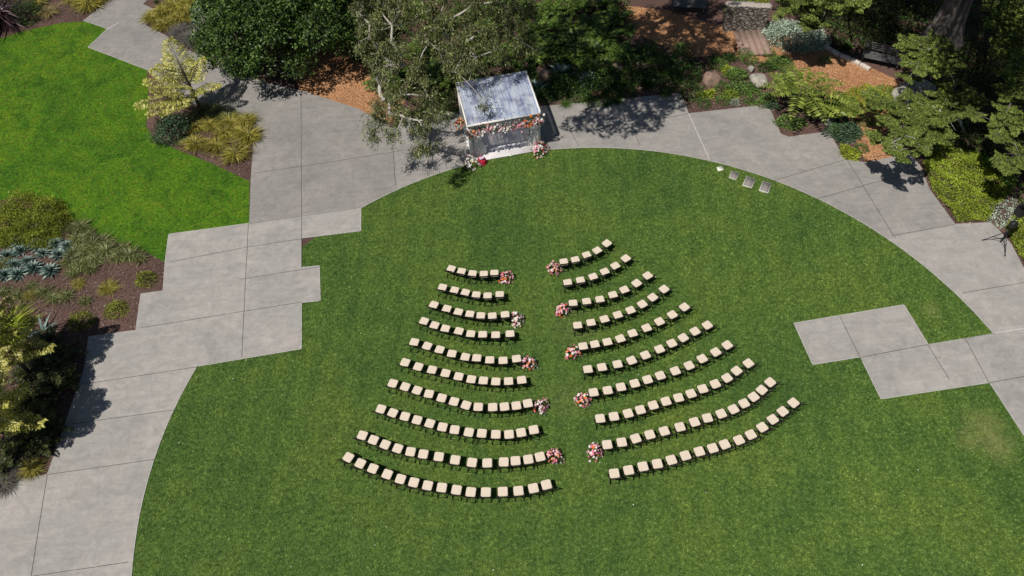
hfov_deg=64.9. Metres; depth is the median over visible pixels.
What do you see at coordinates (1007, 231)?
speaker stand
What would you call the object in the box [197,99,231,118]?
grass tuft
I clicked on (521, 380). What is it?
folding chair
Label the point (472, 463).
folding chair
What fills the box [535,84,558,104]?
leafy plant
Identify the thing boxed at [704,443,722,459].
folding chair
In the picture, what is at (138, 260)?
strappy plant
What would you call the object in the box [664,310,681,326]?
folding chair
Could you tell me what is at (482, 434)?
folding chair
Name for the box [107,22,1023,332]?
path joints
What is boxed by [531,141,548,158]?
floor flowers
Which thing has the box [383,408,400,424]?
folding chair
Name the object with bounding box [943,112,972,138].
shrub
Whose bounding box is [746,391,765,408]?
folding chair
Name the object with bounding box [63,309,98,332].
shrub
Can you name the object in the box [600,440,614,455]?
folding chair
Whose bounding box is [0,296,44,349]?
yellow fern
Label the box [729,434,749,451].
folding chair
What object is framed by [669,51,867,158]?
mulch
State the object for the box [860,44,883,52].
shade shrub
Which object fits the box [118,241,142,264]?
strappy plant
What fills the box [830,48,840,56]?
edging stone
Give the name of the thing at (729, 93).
shrub
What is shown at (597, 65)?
fern
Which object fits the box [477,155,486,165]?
red bag
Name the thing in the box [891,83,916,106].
rock
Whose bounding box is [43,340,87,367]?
fern clump
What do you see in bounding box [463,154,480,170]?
floor flowers
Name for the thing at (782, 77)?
leafy plant
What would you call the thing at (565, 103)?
strappy plant
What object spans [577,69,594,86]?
agave
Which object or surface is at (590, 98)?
strappy plant
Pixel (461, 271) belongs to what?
folding chair
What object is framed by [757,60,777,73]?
shrub
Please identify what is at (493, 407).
folding chair
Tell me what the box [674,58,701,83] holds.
leafy plant
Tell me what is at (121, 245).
strappy plant
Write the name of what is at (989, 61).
shade shrub
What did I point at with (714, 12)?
ground
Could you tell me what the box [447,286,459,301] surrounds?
folding chair
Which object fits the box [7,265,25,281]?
agave
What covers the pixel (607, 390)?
folding chair
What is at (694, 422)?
folding chair
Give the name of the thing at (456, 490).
folding chair
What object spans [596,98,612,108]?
strappy plant
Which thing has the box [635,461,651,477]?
folding chair
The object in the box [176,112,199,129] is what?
grass tuft
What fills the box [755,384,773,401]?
folding chair
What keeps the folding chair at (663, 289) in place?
on the lawn at (580, 422)
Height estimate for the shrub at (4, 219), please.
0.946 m
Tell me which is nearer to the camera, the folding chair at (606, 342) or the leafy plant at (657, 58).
the folding chair at (606, 342)
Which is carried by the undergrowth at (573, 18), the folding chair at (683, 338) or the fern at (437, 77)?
the fern at (437, 77)
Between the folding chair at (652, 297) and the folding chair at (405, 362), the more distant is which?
the folding chair at (652, 297)
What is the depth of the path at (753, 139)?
41.89 m
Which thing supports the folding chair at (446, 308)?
on the lawn at (580, 422)
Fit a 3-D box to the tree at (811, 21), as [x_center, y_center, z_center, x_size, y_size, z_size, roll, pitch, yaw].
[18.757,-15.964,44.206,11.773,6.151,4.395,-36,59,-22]
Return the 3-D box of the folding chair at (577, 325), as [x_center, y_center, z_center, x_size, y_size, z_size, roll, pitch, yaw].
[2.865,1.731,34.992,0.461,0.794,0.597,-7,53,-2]
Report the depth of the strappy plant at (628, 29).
48.02 m
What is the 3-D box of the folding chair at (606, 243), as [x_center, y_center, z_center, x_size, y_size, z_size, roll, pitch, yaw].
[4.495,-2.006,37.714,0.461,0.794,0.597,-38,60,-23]
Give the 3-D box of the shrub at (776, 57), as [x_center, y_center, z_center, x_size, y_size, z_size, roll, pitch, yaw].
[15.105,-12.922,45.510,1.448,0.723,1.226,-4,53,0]
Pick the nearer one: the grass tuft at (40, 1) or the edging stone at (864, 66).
the edging stone at (864, 66)
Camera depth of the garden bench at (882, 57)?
44.99 m
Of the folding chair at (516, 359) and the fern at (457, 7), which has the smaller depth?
the folding chair at (516, 359)
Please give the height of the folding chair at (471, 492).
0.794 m
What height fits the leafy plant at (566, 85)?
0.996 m
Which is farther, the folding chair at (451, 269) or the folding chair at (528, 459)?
the folding chair at (451, 269)
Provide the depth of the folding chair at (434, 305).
35.95 m
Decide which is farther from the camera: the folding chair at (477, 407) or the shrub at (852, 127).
the shrub at (852, 127)
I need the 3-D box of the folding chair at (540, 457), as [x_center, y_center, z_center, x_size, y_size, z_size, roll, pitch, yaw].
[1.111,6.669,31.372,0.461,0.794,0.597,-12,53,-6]
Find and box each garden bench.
[672,0,705,14]
[861,40,903,70]
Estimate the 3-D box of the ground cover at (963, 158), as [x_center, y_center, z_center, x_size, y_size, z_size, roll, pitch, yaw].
[22.615,-5.346,39.527,4.308,0.483,5.334,-4,53,0]
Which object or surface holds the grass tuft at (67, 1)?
on the mulch at (49, 18)
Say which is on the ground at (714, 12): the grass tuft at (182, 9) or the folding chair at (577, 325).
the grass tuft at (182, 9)
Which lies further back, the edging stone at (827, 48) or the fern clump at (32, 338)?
the edging stone at (827, 48)
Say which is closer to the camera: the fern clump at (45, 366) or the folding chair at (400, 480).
the folding chair at (400, 480)
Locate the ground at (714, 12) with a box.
[0,0,1023,480]
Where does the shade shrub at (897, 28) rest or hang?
on the ground at (714, 12)
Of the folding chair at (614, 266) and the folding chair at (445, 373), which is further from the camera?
the folding chair at (614, 266)
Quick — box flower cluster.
[454,118,465,129]
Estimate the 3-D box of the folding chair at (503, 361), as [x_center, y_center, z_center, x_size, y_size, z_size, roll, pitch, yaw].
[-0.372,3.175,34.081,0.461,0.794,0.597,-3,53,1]
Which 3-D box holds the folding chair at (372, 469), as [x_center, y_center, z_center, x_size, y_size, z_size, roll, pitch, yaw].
[-5.436,7.134,31.378,0.461,0.794,0.597,15,55,14]
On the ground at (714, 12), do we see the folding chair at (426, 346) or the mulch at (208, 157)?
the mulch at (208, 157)
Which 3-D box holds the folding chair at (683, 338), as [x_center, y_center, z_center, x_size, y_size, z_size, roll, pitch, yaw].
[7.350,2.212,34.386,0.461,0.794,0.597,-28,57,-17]
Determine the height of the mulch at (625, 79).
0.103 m
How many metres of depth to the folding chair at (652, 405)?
32.47 m
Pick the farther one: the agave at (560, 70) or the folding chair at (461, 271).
the agave at (560, 70)
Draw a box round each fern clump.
[0,414,20,436]
[0,431,33,464]
[0,446,23,484]
[2,392,33,412]
[5,358,41,384]
[8,413,38,448]
[16,333,47,366]
[16,395,58,422]
[20,378,45,410]
[21,435,64,459]
[30,350,61,376]
[31,367,70,406]
[33,325,63,352]
[35,411,74,445]
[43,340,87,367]
[50,362,80,394]
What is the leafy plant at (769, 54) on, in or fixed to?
on the ground at (714, 12)
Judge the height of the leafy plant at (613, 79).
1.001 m
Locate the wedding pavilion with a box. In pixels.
[456,71,540,162]
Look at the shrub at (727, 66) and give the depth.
45.31 m
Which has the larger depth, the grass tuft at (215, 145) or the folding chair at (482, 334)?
the grass tuft at (215, 145)
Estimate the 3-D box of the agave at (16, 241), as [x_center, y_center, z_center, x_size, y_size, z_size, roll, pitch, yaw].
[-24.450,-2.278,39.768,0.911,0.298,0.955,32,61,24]
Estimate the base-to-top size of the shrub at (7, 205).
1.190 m
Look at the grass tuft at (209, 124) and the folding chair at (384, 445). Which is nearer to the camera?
the folding chair at (384, 445)
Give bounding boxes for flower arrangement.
[498,270,513,283]
[511,311,524,328]
[520,356,538,371]
[533,397,549,414]
[545,447,564,465]
[547,260,562,275]
[554,301,571,317]
[565,345,581,360]
[574,391,591,409]
[585,442,604,461]
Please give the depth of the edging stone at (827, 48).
46.13 m
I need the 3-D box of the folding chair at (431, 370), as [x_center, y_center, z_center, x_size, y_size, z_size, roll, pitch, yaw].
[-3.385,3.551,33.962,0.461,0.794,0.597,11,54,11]
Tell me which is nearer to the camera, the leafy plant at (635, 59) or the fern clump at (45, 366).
the fern clump at (45, 366)
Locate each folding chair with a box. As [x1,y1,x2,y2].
[337,451,356,469]
[350,458,368,475]
[352,430,369,446]
[362,463,382,480]
[363,435,380,451]
[371,404,388,420]
[376,439,392,456]
[377,469,396,485]
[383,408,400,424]
[384,379,399,394]
[388,443,405,459]
[391,474,408,490]
[396,358,412,373]
[396,382,412,398]
[396,411,412,427]
[402,447,418,462]
[404,477,422,493]
[406,338,421,353]
[408,385,423,401]
[408,415,424,431]
[409,362,426,377]
[415,317,429,332]
[415,449,430,465]
[418,341,434,357]
[419,480,435,496]
[420,389,436,404]
[421,418,437,434]
[424,365,439,380]
[425,301,441,314]
[426,321,440,336]
[431,345,447,360]
[431,452,446,467]
[433,393,448,408]
[433,482,449,498]
[434,422,449,438]
[435,284,449,297]
[437,324,452,339]
[437,369,452,384]
[439,305,451,319]
[443,265,456,279]
[444,349,458,364]
[446,397,461,412]
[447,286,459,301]
[447,425,461,439]
[447,455,462,470]
[448,485,463,501]
[450,308,464,322]
[450,327,465,342]
[451,372,465,387]
[454,268,467,281]
[457,289,470,303]
[457,353,471,368]
[457,400,472,416]
[461,427,476,443]
[463,310,474,324]
[463,487,477,503]
[464,330,476,344]
[464,375,478,389]
[464,457,478,473]
[466,270,477,284]
[469,291,482,304]
[470,354,482,368]
[471,403,484,417]
[474,312,485,326]
[474,429,488,443]
[476,376,489,391]
[477,331,488,344]
[478,271,488,284]
[479,487,492,502]
[481,458,493,473]
[482,292,492,306]
[483,356,495,370]
[487,312,497,326]
[487,403,498,417]
[489,270,499,283]
[489,430,501,445]
[490,331,500,345]
[490,377,501,391]
[494,291,504,304]
[497,457,509,472]
[497,487,508,501]
[498,357,508,371]
[499,402,510,417]
[500,311,510,325]
[503,377,513,391]
[503,430,514,445]
[505,330,515,344]
[510,456,521,471]
[511,355,522,369]
[511,401,522,416]
[513,486,524,501]
[515,428,527,443]
[516,376,527,391]
[522,398,534,414]
[522,454,534,470]
[527,483,540,499]
[528,425,539,440]
[534,451,547,468]
[539,479,554,496]
[558,258,569,271]
[562,279,573,292]
[568,300,578,313]
[570,256,581,270]
[572,321,583,336]
[574,276,586,290]
[577,342,589,356]
[580,251,593,265]
[580,298,592,312]
[581,365,594,380]
[584,319,597,333]
[587,273,600,287]
[588,388,600,403]
[589,340,601,355]
[591,246,605,261]
[593,296,606,310]
[593,414,606,429]
[595,363,609,377]
[597,315,612,330]
[599,267,612,282]
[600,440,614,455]
[601,239,615,254]
[601,337,615,353]
[601,386,614,401]
[606,291,620,305]
[607,412,621,427]
[607,468,621,484]
[609,262,623,276]
[610,310,625,325]
[610,360,625,375]
[613,334,628,350]
[614,382,628,398]
[614,437,629,452]
[618,285,632,300]
[620,254,634,269]
[620,408,635,424]
[621,465,636,481]
[623,306,639,321]
[625,329,640,344]
[625,355,640,371]
[627,433,644,450]
[628,378,643,393]
[629,279,645,294]
[633,405,648,421]
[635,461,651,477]
[636,300,651,315]
[637,350,654,366]
[639,323,655,338]
[639,375,656,390]
[641,271,656,286]
[641,429,658,446]
[645,400,662,416]
[646,293,662,308]
[649,458,665,475]
[651,344,668,360]
[652,370,668,386]
[653,317,668,332]
[656,285,673,300]
[656,426,673,442]
[658,396,674,412]
[662,454,680,471]
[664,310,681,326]
[664,339,681,354]
[667,366,684,381]
[670,393,687,409]
[671,422,688,438]
[676,302,694,317]
[676,333,692,348]
[676,450,695,467]
[682,360,698,376]
[683,389,700,405]
[686,417,704,433]
[687,326,704,342]
[690,446,709,462]
[693,354,711,370]
[695,384,711,400]
[699,320,717,336]
[700,413,716,429]
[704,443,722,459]
[707,347,726,363]
[707,379,725,395]
[712,408,731,425]
[717,439,735,456]
[719,340,737,356]
[720,372,737,389]
[726,404,744,421]
[729,365,746,382]
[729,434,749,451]
[737,398,754,415]
[739,358,758,374]
[743,429,762,446]
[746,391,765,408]
[754,421,773,439]
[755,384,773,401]
[763,377,781,393]
[765,414,783,431]
[775,405,794,423]
[785,397,805,414]
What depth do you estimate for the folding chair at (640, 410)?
32.37 m
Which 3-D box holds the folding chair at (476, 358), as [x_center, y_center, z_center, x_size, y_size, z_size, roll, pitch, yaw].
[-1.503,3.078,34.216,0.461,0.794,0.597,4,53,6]
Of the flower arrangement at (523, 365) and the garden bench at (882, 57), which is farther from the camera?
the garden bench at (882, 57)
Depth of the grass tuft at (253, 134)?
43.63 m
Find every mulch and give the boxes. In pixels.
[0,0,102,35]
[0,202,164,476]
[146,1,303,86]
[146,115,251,179]
[550,52,679,103]
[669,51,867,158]
[921,164,1023,260]
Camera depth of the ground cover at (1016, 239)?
37.34 m
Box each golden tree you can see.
[0,296,55,377]
[0,357,47,440]
[133,36,222,118]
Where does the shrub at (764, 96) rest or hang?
on the ground at (714, 12)
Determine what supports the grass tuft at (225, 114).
on the mulch at (208, 157)
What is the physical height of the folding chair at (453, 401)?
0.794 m
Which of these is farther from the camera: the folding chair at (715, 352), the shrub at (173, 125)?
the shrub at (173, 125)
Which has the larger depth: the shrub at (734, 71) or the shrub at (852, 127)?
the shrub at (734, 71)
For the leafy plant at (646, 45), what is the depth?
46.38 m
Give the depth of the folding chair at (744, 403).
32.33 m
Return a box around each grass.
[0,467,20,498]
[164,22,193,39]
[174,28,207,49]
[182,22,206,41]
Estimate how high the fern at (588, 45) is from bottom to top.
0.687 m
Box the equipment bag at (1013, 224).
[1008,220,1018,227]
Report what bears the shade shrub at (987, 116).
on the ground at (714, 12)
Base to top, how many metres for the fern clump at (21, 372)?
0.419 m
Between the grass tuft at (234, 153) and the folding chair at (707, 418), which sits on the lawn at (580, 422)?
the folding chair at (707, 418)
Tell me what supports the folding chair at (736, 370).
on the lawn at (580, 422)
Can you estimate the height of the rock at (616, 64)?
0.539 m
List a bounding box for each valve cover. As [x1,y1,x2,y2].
[729,171,738,179]
[742,176,755,188]
[759,181,771,193]
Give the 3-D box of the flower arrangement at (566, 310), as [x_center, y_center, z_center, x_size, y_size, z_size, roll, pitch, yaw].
[2.255,0.936,35.811,0.825,0.560,0.791,-4,53,0]
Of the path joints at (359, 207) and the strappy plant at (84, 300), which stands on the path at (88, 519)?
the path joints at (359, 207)
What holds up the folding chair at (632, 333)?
on the lawn at (580, 422)
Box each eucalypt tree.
[347,0,453,161]
[402,0,545,119]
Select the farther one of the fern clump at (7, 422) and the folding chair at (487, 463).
the fern clump at (7, 422)
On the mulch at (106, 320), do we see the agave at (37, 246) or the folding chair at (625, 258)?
the agave at (37, 246)
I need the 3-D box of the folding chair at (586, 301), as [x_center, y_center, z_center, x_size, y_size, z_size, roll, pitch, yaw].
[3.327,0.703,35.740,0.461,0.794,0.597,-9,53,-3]
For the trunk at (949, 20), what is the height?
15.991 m
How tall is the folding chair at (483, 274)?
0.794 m
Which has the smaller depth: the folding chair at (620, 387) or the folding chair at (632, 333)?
the folding chair at (620, 387)
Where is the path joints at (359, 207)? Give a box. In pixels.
[31,105,1023,575]
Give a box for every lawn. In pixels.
[0,21,248,259]
[132,148,1023,575]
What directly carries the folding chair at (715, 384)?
on the lawn at (580, 422)
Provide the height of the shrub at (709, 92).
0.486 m
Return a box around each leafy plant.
[413,102,435,118]
[433,88,454,105]
[438,103,458,118]
[515,64,537,80]
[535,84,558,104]
[541,70,569,91]
[553,72,581,95]
[566,85,588,103]
[569,61,595,84]
[580,75,609,99]
[587,97,600,107]
[591,67,621,90]
[601,86,622,101]
[616,83,636,99]
[617,68,643,89]
[621,52,649,73]
[635,39,659,60]
[647,52,672,72]
[657,66,682,88]
[667,47,696,69]
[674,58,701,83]
[677,79,703,102]
[697,98,711,108]
[709,56,728,70]
[713,80,728,91]
[715,93,731,105]
[738,47,750,57]
[738,51,757,65]
[745,84,761,96]
[756,99,768,109]
[762,47,775,58]
[773,72,795,85]
[775,57,795,71]
[802,106,822,119]
[818,54,831,63]
[854,142,869,153]
[858,114,874,127]
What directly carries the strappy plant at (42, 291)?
on the ground at (714, 12)
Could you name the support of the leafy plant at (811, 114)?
on the ground at (714, 12)
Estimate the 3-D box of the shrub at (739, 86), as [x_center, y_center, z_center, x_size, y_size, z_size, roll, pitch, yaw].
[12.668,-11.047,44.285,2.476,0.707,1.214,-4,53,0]
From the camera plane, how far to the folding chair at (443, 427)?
32.29 m
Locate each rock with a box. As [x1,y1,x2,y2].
[538,68,552,83]
[613,62,622,71]
[634,62,647,70]
[702,70,721,87]
[747,66,753,72]
[750,73,767,88]
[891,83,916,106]
[913,79,936,96]
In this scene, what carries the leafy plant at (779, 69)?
on the ground at (714, 12)
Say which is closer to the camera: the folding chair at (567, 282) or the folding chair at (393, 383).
the folding chair at (393, 383)
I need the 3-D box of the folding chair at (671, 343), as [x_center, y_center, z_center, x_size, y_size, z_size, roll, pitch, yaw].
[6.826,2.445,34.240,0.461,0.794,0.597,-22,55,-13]
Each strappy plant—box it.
[0,255,16,270]
[0,280,15,297]
[1,286,26,303]
[18,299,28,311]
[22,279,41,292]
[30,284,54,300]
[39,286,64,306]
[52,285,77,307]
[56,251,85,272]
[58,217,79,235]
[62,244,86,258]
[63,229,92,245]
[63,254,93,276]
[64,264,81,282]
[65,216,91,239]
[73,293,95,310]
[74,225,97,242]
[74,241,95,258]
[80,231,108,253]
[83,260,105,277]
[84,248,108,268]
[93,239,117,259]
[94,230,116,250]
[106,248,126,265]
[107,237,131,261]
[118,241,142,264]
[131,249,151,265]
[174,140,185,146]
[551,58,572,73]
[559,98,572,108]
[574,91,596,104]
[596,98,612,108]
[609,77,631,91]
[610,96,622,107]
[619,19,643,35]
[640,66,662,83]
[654,86,674,99]
[670,37,693,56]
[720,49,740,62]
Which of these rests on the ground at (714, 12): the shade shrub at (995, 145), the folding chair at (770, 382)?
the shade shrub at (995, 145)
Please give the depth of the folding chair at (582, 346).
34.29 m
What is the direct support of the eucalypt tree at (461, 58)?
on the ground at (714, 12)
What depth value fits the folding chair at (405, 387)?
33.48 m
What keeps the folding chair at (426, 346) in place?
on the lawn at (580, 422)
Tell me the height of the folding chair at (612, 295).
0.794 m
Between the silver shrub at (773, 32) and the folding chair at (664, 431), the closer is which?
the folding chair at (664, 431)
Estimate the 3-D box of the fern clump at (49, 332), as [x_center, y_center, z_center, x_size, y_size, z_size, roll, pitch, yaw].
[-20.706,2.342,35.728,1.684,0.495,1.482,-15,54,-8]
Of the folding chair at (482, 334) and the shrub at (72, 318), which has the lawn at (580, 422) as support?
the folding chair at (482, 334)
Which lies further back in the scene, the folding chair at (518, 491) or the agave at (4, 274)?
the agave at (4, 274)
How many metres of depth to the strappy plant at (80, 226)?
40.23 m
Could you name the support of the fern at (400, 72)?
on the undergrowth at (573, 18)
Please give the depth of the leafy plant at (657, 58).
45.66 m
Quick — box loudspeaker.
[1013,202,1023,217]
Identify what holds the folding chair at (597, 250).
on the lawn at (580, 422)
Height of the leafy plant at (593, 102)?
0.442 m
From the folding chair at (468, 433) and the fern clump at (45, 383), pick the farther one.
the fern clump at (45, 383)
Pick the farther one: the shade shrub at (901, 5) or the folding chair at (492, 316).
the shade shrub at (901, 5)
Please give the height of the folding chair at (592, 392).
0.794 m
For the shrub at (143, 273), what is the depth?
38.01 m
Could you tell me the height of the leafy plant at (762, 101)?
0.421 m
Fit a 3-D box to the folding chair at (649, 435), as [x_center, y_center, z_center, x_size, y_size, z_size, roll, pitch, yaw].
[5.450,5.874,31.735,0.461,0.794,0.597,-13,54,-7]
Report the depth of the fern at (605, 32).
47.05 m
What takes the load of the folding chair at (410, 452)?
on the lawn at (580, 422)
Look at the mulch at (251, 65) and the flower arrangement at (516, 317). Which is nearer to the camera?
the flower arrangement at (516, 317)
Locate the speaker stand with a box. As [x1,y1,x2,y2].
[982,217,1016,255]
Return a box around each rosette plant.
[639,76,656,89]
[707,54,720,61]
[837,40,855,52]
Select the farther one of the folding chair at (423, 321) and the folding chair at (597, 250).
the folding chair at (597, 250)
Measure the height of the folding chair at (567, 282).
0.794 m
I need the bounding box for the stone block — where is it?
[716,166,723,171]
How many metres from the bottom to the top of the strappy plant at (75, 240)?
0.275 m
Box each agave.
[0,248,15,261]
[0,267,12,282]
[4,258,20,272]
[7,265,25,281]
[8,237,25,249]
[12,244,27,256]
[19,255,35,265]
[22,260,44,275]
[27,239,42,252]
[36,248,49,259]
[39,262,60,278]
[47,237,62,249]
[49,247,66,260]
[57,240,72,251]
[531,79,548,96]
[548,62,575,78]
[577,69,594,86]
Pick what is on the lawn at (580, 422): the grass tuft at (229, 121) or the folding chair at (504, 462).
the folding chair at (504, 462)
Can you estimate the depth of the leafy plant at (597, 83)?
44.47 m
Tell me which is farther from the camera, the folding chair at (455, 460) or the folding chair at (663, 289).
the folding chair at (663, 289)
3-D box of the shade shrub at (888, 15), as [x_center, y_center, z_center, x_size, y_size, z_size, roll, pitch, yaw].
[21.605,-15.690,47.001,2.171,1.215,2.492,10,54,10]
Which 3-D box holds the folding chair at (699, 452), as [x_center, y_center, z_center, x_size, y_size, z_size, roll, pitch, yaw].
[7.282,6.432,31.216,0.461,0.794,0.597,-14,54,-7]
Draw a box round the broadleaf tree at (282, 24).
[184,0,385,84]
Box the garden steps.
[733,29,771,56]
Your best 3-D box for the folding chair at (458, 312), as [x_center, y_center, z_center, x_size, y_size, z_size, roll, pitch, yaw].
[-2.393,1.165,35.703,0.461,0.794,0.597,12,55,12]
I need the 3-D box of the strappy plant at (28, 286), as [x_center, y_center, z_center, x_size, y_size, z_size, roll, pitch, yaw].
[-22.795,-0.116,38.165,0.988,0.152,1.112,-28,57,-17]
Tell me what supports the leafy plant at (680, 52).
on the ground at (714, 12)
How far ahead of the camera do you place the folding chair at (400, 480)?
31.02 m
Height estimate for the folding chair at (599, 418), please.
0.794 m
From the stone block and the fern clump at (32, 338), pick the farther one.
the stone block
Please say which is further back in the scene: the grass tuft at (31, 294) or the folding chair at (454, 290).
the grass tuft at (31, 294)
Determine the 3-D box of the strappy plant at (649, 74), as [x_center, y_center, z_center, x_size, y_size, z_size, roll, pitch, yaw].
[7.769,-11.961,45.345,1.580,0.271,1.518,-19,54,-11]
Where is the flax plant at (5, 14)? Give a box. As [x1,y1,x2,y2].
[0,0,47,36]
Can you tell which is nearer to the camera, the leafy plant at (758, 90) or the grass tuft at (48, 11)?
the leafy plant at (758, 90)
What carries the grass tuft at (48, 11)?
on the mulch at (49, 18)
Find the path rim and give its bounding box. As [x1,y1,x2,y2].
[83,20,1023,574]
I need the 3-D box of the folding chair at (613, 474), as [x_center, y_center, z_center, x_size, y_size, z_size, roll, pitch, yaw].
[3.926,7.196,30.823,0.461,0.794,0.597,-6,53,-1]
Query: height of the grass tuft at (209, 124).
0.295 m
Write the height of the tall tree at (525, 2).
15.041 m
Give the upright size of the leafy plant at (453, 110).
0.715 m
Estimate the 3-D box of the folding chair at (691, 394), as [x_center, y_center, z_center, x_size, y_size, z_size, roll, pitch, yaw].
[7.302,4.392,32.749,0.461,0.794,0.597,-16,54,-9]
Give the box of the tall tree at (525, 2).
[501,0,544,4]
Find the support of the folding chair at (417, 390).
on the lawn at (580, 422)
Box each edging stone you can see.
[822,44,831,51]
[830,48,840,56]
[839,54,850,60]
[850,58,860,65]
[859,62,870,70]
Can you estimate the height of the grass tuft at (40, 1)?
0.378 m
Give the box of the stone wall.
[722,1,771,31]
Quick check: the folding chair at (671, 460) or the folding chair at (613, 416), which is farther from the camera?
the folding chair at (613, 416)
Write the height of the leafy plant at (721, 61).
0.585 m
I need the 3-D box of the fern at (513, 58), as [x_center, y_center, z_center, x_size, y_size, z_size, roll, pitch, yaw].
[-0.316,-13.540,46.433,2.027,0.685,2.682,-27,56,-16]
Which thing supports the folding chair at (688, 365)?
on the lawn at (580, 422)
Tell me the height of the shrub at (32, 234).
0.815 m
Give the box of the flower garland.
[465,113,544,141]
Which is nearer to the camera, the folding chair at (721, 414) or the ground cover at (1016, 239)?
the folding chair at (721, 414)
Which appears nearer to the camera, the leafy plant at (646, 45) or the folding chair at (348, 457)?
the folding chair at (348, 457)
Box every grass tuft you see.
[13,456,47,485]
[22,0,49,8]
[22,288,39,302]
[32,5,60,19]
[58,0,79,5]
[65,0,107,15]
[71,277,89,290]
[94,276,121,298]
[135,7,166,26]
[145,1,177,22]
[145,16,177,34]
[158,0,185,16]
[163,7,190,26]
[169,1,199,20]
[176,0,196,15]
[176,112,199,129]
[177,133,210,154]
[184,115,206,133]
[188,100,214,118]
[196,114,222,135]
[196,132,231,159]
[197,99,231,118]
[208,122,238,140]
[211,107,239,123]
[215,110,245,133]
[215,140,253,168]
[226,123,256,141]
[227,121,264,147]
[231,109,259,127]
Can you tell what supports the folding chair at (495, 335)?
on the lawn at (580, 422)
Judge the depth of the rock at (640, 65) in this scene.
45.66 m
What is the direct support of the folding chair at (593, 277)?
on the lawn at (580, 422)
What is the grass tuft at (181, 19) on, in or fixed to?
on the ground at (714, 12)
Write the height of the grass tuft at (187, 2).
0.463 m
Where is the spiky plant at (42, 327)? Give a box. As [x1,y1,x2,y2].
[18,311,57,341]
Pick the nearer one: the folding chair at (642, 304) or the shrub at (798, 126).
the folding chair at (642, 304)
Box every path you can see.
[0,207,359,575]
[84,0,397,222]
[291,40,403,120]
[392,93,954,238]
[618,5,736,56]
[734,31,915,160]
[794,222,1023,433]
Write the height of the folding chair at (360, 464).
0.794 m
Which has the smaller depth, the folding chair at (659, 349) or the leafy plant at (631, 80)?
the folding chair at (659, 349)
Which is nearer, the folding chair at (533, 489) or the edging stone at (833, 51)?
the folding chair at (533, 489)
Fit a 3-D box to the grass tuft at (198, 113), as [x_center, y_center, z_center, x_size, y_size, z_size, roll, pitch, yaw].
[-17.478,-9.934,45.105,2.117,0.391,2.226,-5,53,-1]
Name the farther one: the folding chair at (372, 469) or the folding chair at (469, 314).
the folding chair at (469, 314)
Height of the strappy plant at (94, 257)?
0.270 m
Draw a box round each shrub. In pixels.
[0,187,38,222]
[0,206,34,236]
[0,224,31,250]
[6,208,61,244]
[9,0,44,25]
[20,226,62,251]
[30,194,70,224]
[38,209,73,237]
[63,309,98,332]
[103,299,130,319]
[134,269,157,288]
[145,107,195,147]
[188,7,208,24]
[696,87,714,99]
[718,88,738,100]
[720,64,731,75]
[722,80,756,96]
[724,66,749,82]
[730,97,739,105]
[741,95,756,105]
[748,0,769,2]
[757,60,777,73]
[759,90,778,104]
[761,18,831,54]
[764,99,781,109]
[767,52,789,67]
[771,113,807,131]
[820,117,834,124]
[821,8,848,28]
[821,118,864,146]
[829,114,848,124]
[831,35,850,52]
[832,19,858,40]
[839,143,861,160]
[844,3,880,26]
[858,25,887,47]
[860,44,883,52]
[862,1,902,34]
[876,0,918,18]
[885,19,919,42]
[902,0,937,19]
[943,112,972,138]
[946,123,984,150]
[961,36,992,68]
[967,105,995,137]
[968,55,1013,84]
[973,127,1023,157]
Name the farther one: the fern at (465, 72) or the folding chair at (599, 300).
the fern at (465, 72)
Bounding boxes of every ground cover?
[844,82,894,106]
[922,144,1016,221]
[987,195,1017,228]
[1006,201,1023,257]
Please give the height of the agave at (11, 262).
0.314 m
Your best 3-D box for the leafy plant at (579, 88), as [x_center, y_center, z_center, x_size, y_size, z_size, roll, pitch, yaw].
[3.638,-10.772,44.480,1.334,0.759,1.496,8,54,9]
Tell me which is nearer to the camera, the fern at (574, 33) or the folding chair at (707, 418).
the folding chair at (707, 418)
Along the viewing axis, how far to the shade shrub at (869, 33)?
46.21 m
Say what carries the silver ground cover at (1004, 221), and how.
on the ground at (714, 12)
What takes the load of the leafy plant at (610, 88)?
on the ground at (714, 12)
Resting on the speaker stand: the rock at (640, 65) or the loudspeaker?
the loudspeaker
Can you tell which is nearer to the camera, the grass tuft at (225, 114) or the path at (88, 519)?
the path at (88, 519)
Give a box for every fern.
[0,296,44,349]
[361,72,399,89]
[377,60,408,86]
[381,13,407,29]
[399,39,436,60]
[400,0,427,16]
[420,58,448,77]
[426,68,461,89]
[450,63,475,78]
[451,4,474,23]
[458,32,483,51]
[469,45,500,65]
[474,16,507,36]
[481,0,512,14]
[495,41,520,68]
[501,34,534,50]
[507,0,540,16]
[516,18,546,43]
[521,40,551,68]
[529,0,566,18]
[535,31,572,57]
[539,12,576,36]
[549,42,585,66]
[556,24,590,56]
[560,0,595,16]
[571,10,606,36]
[572,35,604,65]
[584,55,619,75]
[588,25,625,51]
[592,0,621,11]
[599,5,635,31]
[603,39,636,62]
[759,65,845,120]
[794,89,838,117]
[824,91,866,119]
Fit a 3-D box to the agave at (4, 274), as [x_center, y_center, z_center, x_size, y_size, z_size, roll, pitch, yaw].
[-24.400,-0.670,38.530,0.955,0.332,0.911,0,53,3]
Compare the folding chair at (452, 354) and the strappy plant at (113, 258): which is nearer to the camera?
the folding chair at (452, 354)
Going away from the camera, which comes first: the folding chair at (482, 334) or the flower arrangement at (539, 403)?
the flower arrangement at (539, 403)
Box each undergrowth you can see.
[355,0,682,111]
[558,53,736,102]
[812,0,1023,202]

